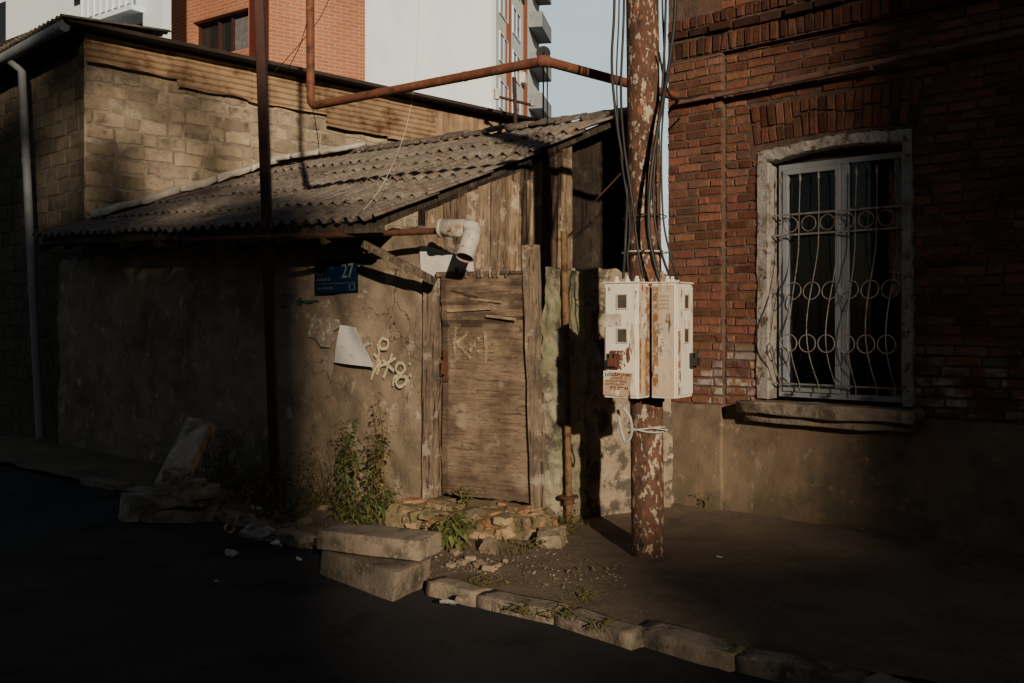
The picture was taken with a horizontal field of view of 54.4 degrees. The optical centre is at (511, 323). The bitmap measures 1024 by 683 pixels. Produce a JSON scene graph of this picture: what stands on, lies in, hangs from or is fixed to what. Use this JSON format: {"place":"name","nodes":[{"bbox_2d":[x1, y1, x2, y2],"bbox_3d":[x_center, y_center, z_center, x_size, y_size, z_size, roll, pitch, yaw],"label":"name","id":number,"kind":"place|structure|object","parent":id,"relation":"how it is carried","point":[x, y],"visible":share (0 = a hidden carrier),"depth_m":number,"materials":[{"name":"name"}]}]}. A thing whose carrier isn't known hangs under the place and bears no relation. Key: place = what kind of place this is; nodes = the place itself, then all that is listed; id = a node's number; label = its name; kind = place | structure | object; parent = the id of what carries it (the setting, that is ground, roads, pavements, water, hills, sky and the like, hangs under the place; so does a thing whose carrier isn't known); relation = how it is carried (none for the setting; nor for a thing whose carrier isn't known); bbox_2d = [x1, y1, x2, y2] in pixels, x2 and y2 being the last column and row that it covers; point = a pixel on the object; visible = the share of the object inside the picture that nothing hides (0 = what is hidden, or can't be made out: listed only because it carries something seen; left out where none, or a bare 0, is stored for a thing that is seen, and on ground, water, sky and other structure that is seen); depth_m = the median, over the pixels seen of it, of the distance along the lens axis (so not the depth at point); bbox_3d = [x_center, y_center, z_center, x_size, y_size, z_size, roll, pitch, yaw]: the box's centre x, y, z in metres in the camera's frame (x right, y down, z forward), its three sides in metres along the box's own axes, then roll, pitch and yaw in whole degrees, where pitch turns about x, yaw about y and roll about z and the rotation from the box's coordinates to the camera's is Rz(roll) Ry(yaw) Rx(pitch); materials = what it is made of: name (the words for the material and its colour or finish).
{"place":"outdoors","nodes":[
{"label":"outdoors","id":0,"kind":"place"},
{"bbox_2d":[0,0,170,41],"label":"apartment block","id":1,"kind":"structure","parent":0,"point":[18,17],"depth_m":25.59,"materials":[{"name":"paint"}]},
{"bbox_2d":[0,1,5,41],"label":"window","id":2,"kind":"structure","parent":1,"relation":"in","point":[2,5],"depth_m":28.61,"materials":[{"name":"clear glass"}]},
{"bbox_2d":[137,0,364,80],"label":"apartment block","id":3,"kind":"structure","parent":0,"point":[227,25],"depth_m":27.05,"materials":[{"name":"orange brick"}]},
{"bbox_2d":[198,11,247,51],"bbox_3d":[-7.798,-7.867,27.392,2.346,1.072,0.210,0,0,35],"label":"window","id":4,"kind":"structure","parent":3,"relation":"in","point":[229,33],"depth_m":27.43,"materials":[{"name":"brown glass"}]},
{"bbox_2d":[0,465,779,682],"bbox_3d":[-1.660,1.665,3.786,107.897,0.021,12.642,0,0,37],"label":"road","id":5,"kind":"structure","parent":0,"point":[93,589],"depth_m":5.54,"materials":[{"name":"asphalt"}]},
{"bbox_2d":[117,489,167,523],"bbox_3d":[-3.120,1.558,8.446,0.338,0.301,0.394,0,0,-44],"label":"rubble stone","id":6,"kind":"object","parent":5,"relation":"on","point":[137,508],"visible":0.88,"depth_m":8.30,"materials":[{"name":"stone"}]},
{"bbox_2d":[155,505,221,522],"bbox_3d":[-2.744,1.621,8.453,0.504,0.154,0.340,0,0,0],"label":"rubble stone","id":7,"kind":"object","parent":5,"relation":"on","point":[166,515],"visible":0.66,"depth_m":8.31,"materials":[{"name":"stone"}]},
{"bbox_2d":[159,496,212,509],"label":"rubble stone","id":8,"kind":"object","parent":7,"relation":"on","point":[181,502],"visible":0.74,"depth_m":8.32,"materials":[{"name":"stone"}]},
{"bbox_2d":[154,417,214,484],"bbox_3d":[-2.887,1.163,8.803,0.289,0.621,0.658,0,0,16],"label":"stone slab","id":9,"kind":"object","parent":8,"relation":"on","point":[190,444],"depth_m":8.81,"materials":[{"name":"stone"}]},
{"bbox_2d":[167,485,221,500],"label":"rubble stone","id":10,"kind":"object","parent":8,"relation":"on","point":[208,492],"visible":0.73,"depth_m":8.35,"materials":[{"name":"stone"}]},
{"bbox_2d":[156,475,205,492],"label":"rubble stone","id":11,"kind":"object","parent":10,"relation":"on","point":[193,483],"visible":0.83,"depth_m":8.34,"materials":[{"name":"stone"}]},
{"bbox_2d":[160,466,192,483],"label":"rubble stone","id":12,"kind":"object","parent":11,"relation":"on","point":[168,475],"visible":0.94,"depth_m":8.39,"materials":[{"name":"stone"}]},
{"bbox_2d":[224,523,234,532],"bbox_3d":[-2.167,1.560,7.615,0.074,0.075,0.107,0,0,-32],"label":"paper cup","id":13,"kind":"object","parent":5,"relation":"on","point":[229,528],"visible":1,"depth_m":7.62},
{"bbox_2d":[235,525,277,546],"bbox_3d":[-1.919,1.591,7.464,0.307,0.141,0.208,0,0,0],"label":"plastic bag","id":14,"kind":"object","parent":5,"relation":"on","point":[267,533],"visible":0.98,"depth_m":7.41,"materials":[{"name":"plastic"}]},
{"bbox_2d":[270,539,284,546],"bbox_3d":[-1.695,1.589,7.199,0.069,0.053,0.115,0,0,30],"label":"litter paper","id":15,"kind":"object","parent":5,"relation":"on","point":[276,543],"visible":1,"depth_m":7.18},
{"bbox_2d":[320,550,431,601],"bbox_3d":[-0.895,1.581,6.462,0.394,0.188,1.024,0,0,-41],"label":"stone block","id":16,"kind":"object","parent":5,"relation":"on","point":[392,579],"depth_m":6.20,"materials":[{"name":"stone"}]},
{"bbox_2d":[317,523,441,560],"bbox_3d":[-0.855,1.405,6.432,0.778,0.132,0.313,0,0,24],"label":"stone block","id":17,"kind":"object","parent":16,"relation":"on","point":[396,542],"depth_m":6.33,"materials":[{"name":"stone"}]},
{"bbox_2d":[442,597,456,604],"bbox_3d":[-0.357,1.591,5.683,0.102,0.039,0.069,0,0,-38],"label":"plastic bag","id":18,"kind":"object","parent":5,"relation":"on","point":[450,601],"visible":1,"depth_m":5.67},
{"bbox_2d":[456,595,467,603],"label":"rubble stone","id":19,"kind":"object","parent":5,"relation":"on","point":[460,599],"visible":1,"depth_m":5.71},
{"bbox_2d":[0,430,1023,682],"bbox_3d":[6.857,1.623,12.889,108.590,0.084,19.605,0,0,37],"label":"pavement","id":20,"kind":"structure","parent":0,"point":[892,604],"depth_m":6.22,"materials":[{"name":"asphalt"}]},
{"bbox_2d":[79,477,130,491],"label":"kerb stone","id":21,"kind":"object","parent":20,"relation":"on","point":[94,482],"visible":0.56,"depth_m":10.07,"materials":[{"name":"stone"}]},
{"bbox_2d":[128,485,167,494],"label":"kerb stone","id":22,"kind":"object","parent":20,"relation":"on","point":[142,488],"visible":0.16,"depth_m":9.61,"materials":[{"name":"stone"}]},
{"bbox_2d":[202,428,234,484],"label":"weed","id":23,"kind":"object","parent":20,"relation":"on","point":[209,457],"visible":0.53,"depth_m":9.80,"materials":[{"name":"green plant"}]},
{"bbox_2d":[212,418,256,487],"bbox_3d":[-2.720,1.267,9.716,0.428,0.669,0.257,0,0,-45],"label":"weed","id":24,"kind":"object","parent":20,"relation":"on","point":[225,453],"visible":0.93,"depth_m":9.68,"materials":[{"name":"green plant"}]},
{"bbox_2d":[216,508,275,527],"bbox_3d":[-2.300,1.670,8.328,0.955,0.156,0.192,0,0,44],"label":"kerb stone","id":25,"kind":"object","parent":20,"relation":"on","point":[252,520],"visible":0.29,"depth_m":8.18,"materials":[{"name":"stone"}]},
{"bbox_2d":[232,465,284,504],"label":"weed","id":26,"kind":"object","parent":20,"relation":"on","point":[252,489],"visible":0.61,"depth_m":8.75,"materials":[{"name":"green plant"}]},
{"bbox_2d":[240,453,287,507],"bbox_3d":[-2.136,1.359,8.631,0.433,0.489,0.262,0,0,0],"label":"weed","id":27,"kind":"object","parent":20,"relation":"on","point":[262,496],"visible":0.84,"depth_m":8.60,"materials":[{"name":"green plant"}]},
{"bbox_2d":[254,0,280,500],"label":"steel post","id":28,"kind":"object","parent":20,"relation":"on","point":[267,229],"visible":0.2,"depth_m":8.97,"materials":[{"name":"metal"}]},
{"bbox_2d":[245,483,292,519],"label":"weed","id":29,"kind":"object","parent":20,"relation":"on","point":[270,508],"visible":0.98,"depth_m":8.14,"materials":[{"name":"green plant"}]},
{"bbox_2d":[251,451,306,509],"bbox_3d":[-2.001,1.344,8.577,0.487,0.516,0.240,0,0,0],"label":"weed","id":30,"kind":"object","parent":20,"relation":"on","point":[283,480],"visible":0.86,"depth_m":8.56,"materials":[{"name":"green plant"}]},
{"bbox_2d":[0,13,585,441],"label":"block building","id":31,"kind":"structure","parent":20,"relation":"on","point":[96,115],"depth_m":13.75,"materials":[{"name":"brick"}]},
{"bbox_2d":[494,77,534,129],"bbox_3d":[0.040,-3.705,17.000,0.700,0.984,0.095,0,0,0],"label":"antenna mast","id":32,"kind":"object","parent":31,"relation":"on","point":[514,100],"visible":0.91,"depth_m":16.97,"materials":[{"name":"metal"}]},
{"bbox_2d":[536,46,550,118],"bbox_3d":[0.756,-5.649,23.995,0.267,2.076,0.232,0,0,41],"label":"satellite dish","id":33,"kind":"object","parent":31,"relation":"on","point":[543,50],"visible":0.7,"depth_m":24.03,"materials":[{"name":"white paint"}]},
{"bbox_2d":[273,526,321,551],"bbox_3d":[-1.654,1.668,7.583,0.184,0.166,0.534,0,0,-42],"label":"kerb stone","id":34,"kind":"object","parent":20,"relation":"on","point":[302,535],"visible":0.47,"depth_m":7.49,"materials":[{"name":"stone"}]},
{"bbox_2d":[271,479,323,520],"bbox_3d":[-1.742,1.450,8.161,0.468,0.338,0.279,0,0,22],"label":"weed","id":35,"kind":"object","parent":20,"relation":"on","point":[290,510],"visible":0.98,"depth_m":8.15,"materials":[{"name":"green plant"}]},
{"bbox_2d":[297,517,311,524],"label":"rubble stone","id":36,"kind":"object","parent":20,"relation":"on","point":[304,520],"visible":1,"depth_m":7.95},
{"bbox_2d":[292,463,325,505],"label":"weed","id":37,"kind":"object","parent":20,"relation":"on","point":[311,489],"visible":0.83,"depth_m":8.74,"materials":[{"name":"green plant"}]},
{"bbox_2d":[296,453,334,507],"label":"weed","id":38,"kind":"object","parent":20,"relation":"on","point":[317,483],"visible":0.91,"depth_m":8.64,"materials":[{"name":"green plant"}]},
{"bbox_2d":[298,424,357,509],"bbox_3d":[-1.576,1.231,8.547,0.509,0.740,0.194,0,0,-10],"label":"weed","id":39,"kind":"object","parent":20,"relation":"on","point":[332,479],"visible":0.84,"depth_m":8.54,"materials":[{"name":"green plant"}]},
{"bbox_2d":[32,107,628,504],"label":"shed","id":40,"kind":"structure","parent":20,"relation":"on","point":[158,348],"depth_m":10.26,"materials":[{"name":"paint"}]},
{"bbox_2d":[308,318,339,347],"bbox_3d":[-1.759,0.087,9.309,0.502,0.280,0.001,0,0,42],"label":"poster remnant","id":41,"kind":"object","parent":40,"relation":"attached to","point":[322,333],"visible":1,"depth_m":9.31,"materials":[{"name":"paper"}]},
{"bbox_2d":[185,218,481,262],"bbox_3d":[-1.802,-0.661,8.756,3.655,0.378,0.342,0,0,34],"label":"stove flue","id":42,"kind":"object","parent":40,"relation":"attached to","point":[468,232],"visible":1,"depth_m":8.05,"materials":[{"name":"metal"}]},
{"bbox_2d":[315,259,357,293],"bbox_3d":[-1.622,-0.430,9.173,0.630,0.303,0.014,0,0,42],"label":"street sign","id":43,"kind":"object","parent":40,"relation":"attached to","point":[336,276],"visible":1,"depth_m":9.16,"materials":[{"name":"blue metal"}]},
{"bbox_2d":[334,325,373,366],"bbox_3d":[-1.420,0.202,8.946,0.038,0.371,0.616,0,0,-43],"label":"poster","id":44,"kind":"object","parent":40,"relation":"attached to","point":[350,349],"visible":1,"depth_m":8.99,"materials":[{"name":"paper"}]},
{"bbox_2d":[363,333,370,347],"bbox_3d":[-1.296,0.156,8.892,0.121,0.141,0.001,0,0,42],"label":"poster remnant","id":45,"kind":"object","parent":40,"relation":"attached to","point":[367,343],"visible":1,"depth_m":8.90,"materials":[{"name":"paper"}]},
{"bbox_2d":[365,0,418,207],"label":"overhead wire","id":46,"kind":"object","parent":40,"relation":"on","point":[410,107],"visible":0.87,"depth_m":8.46,"materials":[{"name":"rubber"},{"name":"plastic"}]},
{"bbox_2d":[588,173,620,208],"bbox_3d":[0.828,-1.184,8.900,0.302,0.321,0.016,0,0,0],"label":"support rod","id":47,"kind":"object","parent":40,"relation":"attached to","point":[608,186],"visible":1,"depth_m":8.89,"materials":[{"name":"paint"}]},
{"bbox_2d":[324,483,364,521],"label":"weed","id":48,"kind":"object","parent":20,"relation":"on","point":[339,514],"visible":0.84,"depth_m":8.04,"materials":[{"name":"green plant"}]},
{"bbox_2d":[333,417,366,510],"bbox_3d":[-1.383,1.193,8.429,0.295,0.816,0.378,0,0,0],"label":"weed","id":49,"kind":"object","parent":20,"relation":"on","point":[346,480],"visible":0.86,"depth_m":8.41,"materials":[{"name":"green plant"}]},
{"bbox_2d":[330,490,385,524],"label":"weed","id":50,"kind":"object","parent":20,"relation":"on","point":[359,515],"visible":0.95,"depth_m":7.88,"materials":[{"name":"green plant"}]},
{"bbox_2d":[347,421,394,516],"bbox_3d":[-1.139,1.212,8.201,0.343,0.777,0.354,0,0,36],"label":"weed","id":51,"kind":"object","parent":20,"relation":"on","point":[377,465],"visible":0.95,"depth_m":8.21,"materials":[{"name":"green plant"}]},
{"bbox_2d":[363,392,392,513],"bbox_3d":[-1.116,1.088,8.384,0.231,1.026,0.233,0,0,-33],"label":"weed","id":52,"kind":"object","parent":20,"relation":"on","point":[382,484],"visible":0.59,"depth_m":8.36,"materials":[{"name":"green plant"}]},
{"bbox_2d":[361,484,403,525],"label":"weed","id":53,"kind":"object","parent":20,"relation":"on","point":[380,507],"visible":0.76,"depth_m":7.94,"materials":[{"name":"green plant"}]},
{"bbox_2d":[212,507,631,590],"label":"gravel","id":54,"kind":"structure","parent":20,"relation":"on","point":[534,571],"depth_m":6.59,"materials":[{"name":"gravel"}]},
{"bbox_2d":[431,507,475,551],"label":"weed","id":55,"kind":"object","parent":20,"relation":"on","point":[453,537],"visible":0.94,"depth_m":7.00,"materials":[{"name":"green plant"}]},
{"bbox_2d":[365,0,551,118],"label":"apartment tower","id":56,"kind":"structure","parent":20,"relation":"on","point":[456,36],"depth_m":59.50,"materials":[{"name":"white paint"}]},
{"bbox_2d":[499,78,507,110],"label":"window","id":57,"kind":"structure","parent":56,"relation":"in","point":[502,86],"depth_m":61.74,"materials":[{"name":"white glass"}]},
{"bbox_2d":[499,30,507,63],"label":"window","id":58,"kind":"structure","parent":56,"relation":"in","point":[502,40],"depth_m":61.74,"materials":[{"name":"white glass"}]},
{"bbox_2d":[499,0,507,23],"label":"window","id":59,"kind":"structure","parent":56,"relation":"in","point":[502,3],"depth_m":61.97,"materials":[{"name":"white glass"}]},
{"bbox_2d":[512,49,520,85],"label":"window","id":60,"kind":"structure","parent":56,"relation":"in","point":[515,57],"depth_m":66.27,"materials":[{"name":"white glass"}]},
{"bbox_2d":[512,5,520,42],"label":"window","id":61,"kind":"structure","parent":56,"relation":"in","point":[516,18],"depth_m":66.27,"materials":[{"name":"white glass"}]},
{"bbox_2d":[426,575,490,607],"bbox_3d":[-0.330,1.650,6.028,0.434,0.159,0.179,0,0,43],"label":"kerb stone","id":62,"kind":"object","parent":20,"relation":"on","point":[444,587],"visible":0.62,"depth_m":6.00,"materials":[{"name":"stone"}]},
{"bbox_2d":[386,496,558,539],"bbox_3d":[-0.321,1.548,7.833,1.538,0.283,0.749,0,0,30],"label":"doorstep","id":63,"kind":"object","parent":20,"relation":"on","point":[517,519],"visible":0.78,"depth_m":7.65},
{"bbox_2d":[452,485,475,505],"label":"weed","id":64,"kind":"object","parent":63,"relation":"on","point":[467,498],"visible":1,"depth_m":7.90,"materials":[{"name":"green plant"}]},
{"bbox_2d":[472,558,485,568],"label":"rubble stone","id":65,"kind":"object","parent":20,"relation":"on","point":[478,563],"visible":0.79,"depth_m":6.54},
{"bbox_2d":[469,570,506,585],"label":"weed","id":66,"kind":"object","parent":20,"relation":"on","point":[485,582],"visible":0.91,"depth_m":6.13,"materials":[{"name":"green plant"}]},
{"bbox_2d":[481,565,495,572],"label":"rubble stone","id":67,"kind":"object","parent":20,"relation":"on","point":[486,568],"visible":0.98,"depth_m":6.40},
{"bbox_2d":[479,536,504,553],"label":"rubble stone","id":68,"kind":"object","parent":20,"relation":"on","point":[490,543],"visible":0.87,"depth_m":6.96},
{"bbox_2d":[476,589,569,624],"bbox_3d":[0.054,1.655,5.724,0.591,0.156,0.181,0,0,36],"label":"kerb stone","id":69,"kind":"object","parent":20,"relation":"on","point":[491,599],"visible":0.59,"depth_m":5.70,"materials":[{"name":"stone"}]},
{"bbox_2d":[506,602,534,614],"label":"weed","id":70,"kind":"object","parent":69,"relation":"on","point":[522,608],"visible":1,"depth_m":5.51,"materials":[{"name":"green plant"}]},
{"bbox_2d":[514,537,548,550],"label":"weed","id":71,"kind":"object","parent":20,"relation":"on","point":[526,546],"visible":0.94,"depth_m":7.01,"materials":[{"name":"green plant"}]},
{"bbox_2d":[533,525,568,547],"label":"rubble stone","id":72,"kind":"object","parent":20,"relation":"on","point":[557,537],"visible":0.84,"depth_m":7.16,"materials":[{"name":"stone"}]},
{"bbox_2d":[540,267,587,523],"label":"gate pillar","id":73,"kind":"structure","parent":20,"relation":"on","point":[551,365],"depth_m":7.84,"materials":[{"name":"concrete"}]},
{"bbox_2d":[422,244,546,509],"bbox_3d":[-0.239,0.450,8.121,1.172,2.140,0.136,0,0,29],"label":"door","id":74,"kind":"structure","parent":73,"relation":"attached to","point":[483,430],"depth_m":8.12,"materials":[{"name":"brown wood"}]},
{"bbox_2d":[558,230,578,529],"bbox_3d":[0.439,0.440,7.731,0.160,2.320,0.160,0,0,0],"label":"pipe","id":75,"kind":"object","parent":20,"relation":"on","point":[568,497],"visible":0.94,"depth_m":7.72,"materials":[{"name":"metal"}]},
{"bbox_2d":[554,508,582,532],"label":"weed","id":76,"kind":"object","parent":20,"relation":"on","point":[562,520],"visible":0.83,"depth_m":7.62,"materials":[{"name":"green plant"}]},
{"bbox_2d":[573,585,608,601],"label":"weed","id":77,"kind":"object","parent":20,"relation":"on","point":[584,596],"visible":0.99,"depth_m":5.79,"materials":[{"name":"green plant"}]},
{"bbox_2d":[554,605,643,649],"bbox_3d":[0.473,1.657,5.344,0.187,0.153,0.576,0,0,-42],"label":"kerb stone","id":78,"kind":"object","parent":20,"relation":"on","point":[624,634],"visible":0.63,"depth_m":5.26,"materials":[{"name":"stone"}]},
{"bbox_2d":[537,599,579,618],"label":"weed","id":79,"kind":"object","parent":78,"relation":"on","point":[563,613],"visible":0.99,"depth_m":5.40,"materials":[{"name":"green plant"}]},
{"bbox_2d":[581,611,619,628],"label":"weed","id":80,"kind":"object","parent":78,"relation":"on","point":[604,622],"visible":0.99,"depth_m":5.25,"materials":[{"name":"green plant"}]},
{"bbox_2d":[542,268,673,517],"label":"yard wall","id":81,"kind":"structure","parent":20,"relation":"on","point":[607,477],"depth_m":8.29,"materials":[{"name":"paint"}]},
{"bbox_2d":[616,0,668,557],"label":"utility pole","id":82,"kind":"object","parent":20,"relation":"on","point":[647,429],"visible":0.77,"depth_m":6.80,"materials":[{"name":"paint"}]},
{"bbox_2d":[610,0,628,278],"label":"power cable","id":83,"kind":"object","parent":82,"relation":"hanging from","point":[619,139],"visible":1,"depth_m":6.74,"materials":[{"name":"rubber"}]},
{"bbox_2d":[616,0,631,279],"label":"power cable","id":84,"kind":"object","parent":82,"relation":"hanging from","point":[619,131],"visible":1,"depth_m":6.79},
{"bbox_2d":[603,276,650,398],"bbox_3d":[0.752,0.091,6.617,0.266,0.807,0.240,0,0,33],"label":"meter box","id":85,"kind":"object","parent":82,"relation":"attached to","point":[626,320],"visible":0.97,"depth_m":6.55,"materials":[{"name":"paint"}]},
{"bbox_2d":[603,371,632,395],"bbox_3d":[0.697,0.399,6.567,0.217,0.167,0.002,0,0,33],"label":"flyer","id":86,"kind":"object","parent":85,"relation":"attached to","point":[616,383],"visible":1,"depth_m":6.57,"materials":[{"name":"paper"}]},
{"bbox_2d":[605,286,635,395],"bbox_3d":[0.717,0.117,6.564,0.226,0.717,0.009,0,0,33],"label":"door","id":87,"kind":"structure","parent":85,"relation":"in","point":[628,316],"depth_m":6.54,"materials":[{"name":"paint"}]},
{"bbox_2d":[618,295,625,307],"bbox_3d":[0.725,-0.142,6.551,0.066,0.085,0.003,0,0,33],"label":"meter window","id":88,"kind":"structure","parent":85,"relation":"in","point":[621,298],"depth_m":6.55,"materials":[{"name":"grey glass"}]},
{"bbox_2d":[616,294,627,308],"bbox_3d":[0.724,-0.142,6.550,0.082,0.101,0.006,0,0,33],"label":"meter window frame","id":89,"kind":"structure","parent":85,"relation":"in","point":[616,294],"depth_m":6.55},
{"bbox_2d":[618,329,625,341],"bbox_3d":[0.725,0.083,6.551,0.066,0.085,0.003,0,0,33],"label":"meter window","id":90,"kind":"structure","parent":85,"relation":"in","point":[621,332],"depth_m":6.55,"materials":[{"name":"grey glass"}]},
{"bbox_2d":[616,328,627,342],"bbox_3d":[0.724,0.083,6.550,0.082,0.101,0.006,0,0,33],"label":"meter window frame","id":91,"kind":"structure","parent":85,"relation":"in","point":[616,328],"depth_m":6.55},
{"bbox_2d":[620,0,643,278],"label":"power cable","id":92,"kind":"object","parent":82,"relation":"hanging from","point":[625,154],"visible":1,"depth_m":6.71,"materials":[{"name":"rubber"}]},
{"bbox_2d":[652,0,670,278],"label":"power cable","id":93,"kind":"object","parent":82,"relation":"hanging from","point":[654,170],"visible":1,"depth_m":6.64,"materials":[{"name":"rubber"}]},
{"bbox_2d":[647,0,676,278],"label":"power cable","id":94,"kind":"object","parent":82,"relation":"hanging from","point":[656,141],"visible":1,"depth_m":6.63,"materials":[{"name":"rubber"}]},
{"bbox_2d":[660,0,678,279],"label":"power cable","id":95,"kind":"object","parent":82,"relation":"hanging from","point":[663,220],"visible":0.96,"depth_m":6.71,"materials":[{"name":"rubber"}]},
{"bbox_2d":[650,276,699,398],"bbox_3d":[1.093,0.091,6.646,0.240,0.807,0.302,0,0,33],"label":"meter box","id":96,"kind":"object","parent":82,"relation":"attached to","point":[675,360],"visible":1,"depth_m":6.55,"materials":[{"name":"paint"}]},
{"bbox_2d":[677,286,692,395],"bbox_3d":[1.148,0.117,6.614,0.009,0.717,0.256,0,0,33],"label":"door","id":97,"kind":"structure","parent":96,"relation":"in","point":[684,316],"depth_m":6.60,"materials":[{"name":"paint"}]},
{"bbox_2d":[658,52,697,98],"bbox_3d":[1.319,-1.760,7.617,0.081,0.365,1.844,0,0,19],"label":"power cable","id":98,"kind":"object","parent":82,"relation":"attached to","point":[668,92],"visible":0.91,"depth_m":6.93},
{"bbox_2d":[638,620,746,671],"bbox_3d":[0.904,1.654,5.033,0.186,0.167,0.605,0,0,-42],"label":"kerb stone","id":99,"kind":"object","parent":20,"relation":"on","point":[685,643],"visible":0.53,"depth_m":4.97,"materials":[{"name":"stone"}]},
{"bbox_2d":[722,635,757,655],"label":"weed","id":100,"kind":"object","parent":20,"relation":"on","point":[735,649],"visible":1,"depth_m":4.81,"materials":[{"name":"green plant"}]},
{"bbox_2d":[736,649,869,682],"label":"kerb stone","id":101,"kind":"object","parent":20,"relation":"on","point":[774,666],"visible":0.9,"depth_m":4.61,"materials":[{"name":"stone"}]},
{"bbox_2d":[667,0,1023,553],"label":"brick house","id":102,"kind":"structure","parent":20,"relation":"on","point":[847,251],"depth_m":7.95,"materials":[{"name":"red brick"}]},
{"bbox_2d":[306,0,1023,108],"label":"gas pipe","id":103,"kind":"object","parent":102,"relation":"attached to","point":[544,60],"visible":0.98,"depth_m":7.96,"materials":[{"name":"metal"}]},
{"bbox_2d":[736,129,922,433],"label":"window","id":104,"kind":"structure","parent":102,"relation":"in","point":[835,276],"depth_m":8.25,"materials":[{"name":"white plastic"}]},
{"bbox_2d":[864,674,916,682],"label":"kerb stone","id":105,"kind":"object","parent":20,"relation":"on","point":[880,678],"visible":1,"depth_m":4.41,"materials":[{"name":"stone"}]},
{"bbox_2d":[213,494,857,676],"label":"grass","id":106,"kind":"structure","parent":0,"point":[504,541],"depth_m":6.89,"materials":[{"name":"green plant"}]},
{"bbox_2d":[539,0,667,273],"label":"sky","id":107,"kind":"structure","parent":0,"point":[581,29],"materials":[{"name":"blue"}]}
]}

